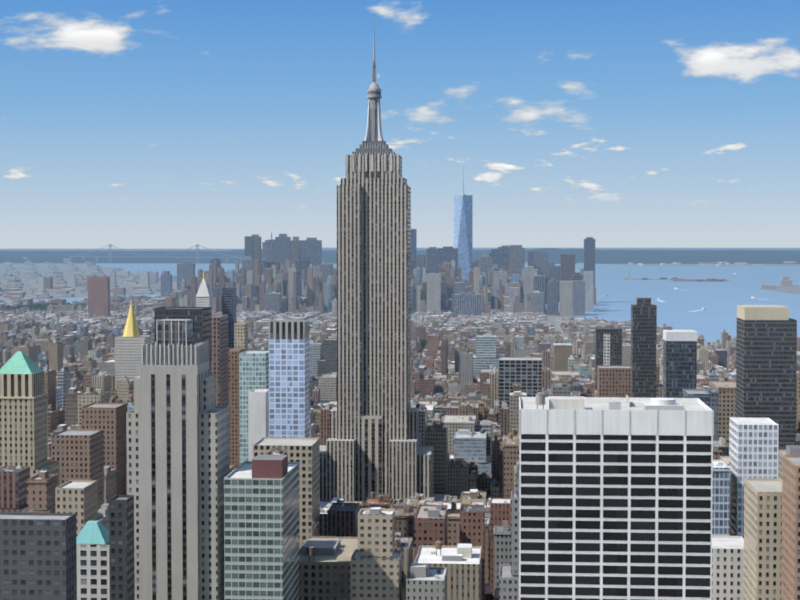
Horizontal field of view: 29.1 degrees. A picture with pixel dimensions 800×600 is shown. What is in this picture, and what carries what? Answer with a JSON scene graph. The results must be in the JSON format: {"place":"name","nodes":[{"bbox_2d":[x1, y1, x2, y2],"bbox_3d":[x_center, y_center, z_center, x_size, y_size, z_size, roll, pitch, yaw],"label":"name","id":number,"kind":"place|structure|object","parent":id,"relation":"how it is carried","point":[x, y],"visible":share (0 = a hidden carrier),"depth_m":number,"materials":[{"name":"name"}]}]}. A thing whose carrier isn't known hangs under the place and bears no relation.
{"place":"outdoors","nodes":[
{"label":"outdoors","id":0,"kind":"place"},
{"bbox_2d":[0,263,176,300],"bbox_3d":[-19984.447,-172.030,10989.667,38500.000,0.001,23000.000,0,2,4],"label":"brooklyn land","id":1,"kind":"structure","parent":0,"point":[41,268],"depth_m":10501.37,"materials":[{"name":"grey"}]},
{"bbox_2d":[126,271,176,278],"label":"port cranes","id":2,"kind":"object","parent":1,"relation":"on","point":[137,277],"visible":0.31,"depth_m":10107.10},
{"bbox_2d":[0,257,795,301],"bbox_3d":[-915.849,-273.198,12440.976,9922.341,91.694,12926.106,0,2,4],"label":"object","id":3,"kind":"structure","parent":1,"relation":"on","point":[39,282],"depth_m":8691.24,"materials":[{"name":"grey"}]},
{"bbox_2d":[0,249,799,343],"bbox_3d":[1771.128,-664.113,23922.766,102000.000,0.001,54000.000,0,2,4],"label":"water","id":4,"kind":"structure","parent":0,"point":[719,301],"depth_m":7743.50,"materials":[{"name":"blue liquid"}]},
{"bbox_2d":[69,244,243,263],"bbox_3d":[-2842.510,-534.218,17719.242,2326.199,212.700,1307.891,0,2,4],"label":"suspension bridge","id":5,"kind":"structure","parent":4,"relation":"on","point":[111,256],"depth_m":17560.58,"materials":[{"name":"grey metal"}]},
{"bbox_2d":[602,273,765,311],"bbox_3d":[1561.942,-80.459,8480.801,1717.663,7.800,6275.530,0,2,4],"label":"boats","id":6,"kind":"object","parent":4,"relation":"on","point":[658,299],"visible":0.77,"depth_m":6525.48,"materials":[{"name":"white"}]},
{"bbox_2d":[0,248,799,263],"bbox_3d":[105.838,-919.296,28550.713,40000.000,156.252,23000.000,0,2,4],"label":"distant hills","id":7,"kind":"structure","parent":0,"point":[680,256],"depth_m":19994.62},
{"bbox_2d":[0,0,799,248],"label":"sky","id":8,"kind":"structure","parent":0,"point":[125,124],"materials":[{"name":"blue"}]},
{"bbox_2d":[264,308,704,354],"bbox_3d":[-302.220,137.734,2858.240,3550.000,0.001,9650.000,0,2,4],"label":"manhattan land","id":9,"kind":"structure","parent":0,"point":[551,319],"depth_m":4921.75,"materials":[{"name":"grey"}]},
{"bbox_2d":[16,308,623,355],"bbox_3d":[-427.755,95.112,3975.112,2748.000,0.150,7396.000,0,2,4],"label":"pavement blocks","id":10,"kind":"structure","parent":9,"relation":"on","point":[450,317],"depth_m":4734.68,"materials":[{"name":"concrete"}]},
{"bbox_2d":[0,302,440,409],"bbox_3d":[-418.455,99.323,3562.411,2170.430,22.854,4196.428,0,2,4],"label":"trees","id":11,"kind":"object","parent":10,"relation":"on","point":[44,305],"visible":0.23,"depth_m":5420.64,"materials":[{"name":"green plant"}]},
{"bbox_2d":[320,33,449,506],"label":"skyscraper","id":12,"kind":"structure","parent":10,"relation":"on","point":[372,444],"depth_m":1303.32,"materials":[{"name":"grey stone"}]},
{"bbox_2d":[0,171,799,599],"bbox_3d":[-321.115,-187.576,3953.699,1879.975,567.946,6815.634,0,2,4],"label":"high-rise buildings","id":13,"kind":"structure","parent":10,"relation":"on","point":[616,479],"depth_m":669.56,"materials":[{"name":"grey concrete"}]},
{"bbox_2d":[0,325,799,599],"bbox_3d":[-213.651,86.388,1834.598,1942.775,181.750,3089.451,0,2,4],"label":"city","id":14,"kind":"object","parent":10,"relation":"on","point":[460,541],"visible":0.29,"depth_m":1364.87},
{"bbox_2d":[0,259,736,354],"bbox_3d":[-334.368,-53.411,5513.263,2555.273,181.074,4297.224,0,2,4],"label":"city","id":15,"kind":"object","parent":9,"relation":"on","point":[314,296],"visible":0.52,"depth_m":5210.40},
{"bbox_2d":[261,248,799,265],"bbox_3d":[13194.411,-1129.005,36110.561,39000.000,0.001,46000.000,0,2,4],"label":"islands","id":16,"kind":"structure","parent":0,"point":[660,249],"depth_m":46509.77,"materials":[{"name":"grey"}]},
{"bbox_2d":[624,279,672,279],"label":"liberty island","id":17,"kind":"structure","parent":0,"point":[649,279],"depth_m":9951.07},
{"bbox_2d":[623,265,634,278],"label":"statue of liberty","id":18,"kind":"object","parent":17,"relation":"on","point":[628,277],"visible":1,"depth_m":9988.95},
{"bbox_2d":[760,285,799,293],"bbox_3d":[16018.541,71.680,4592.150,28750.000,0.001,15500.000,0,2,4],"label":"island","id":19,"kind":"structure","parent":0,"point":[793,289],"depth_m":7885.07,"materials":[{"name":"grey"}]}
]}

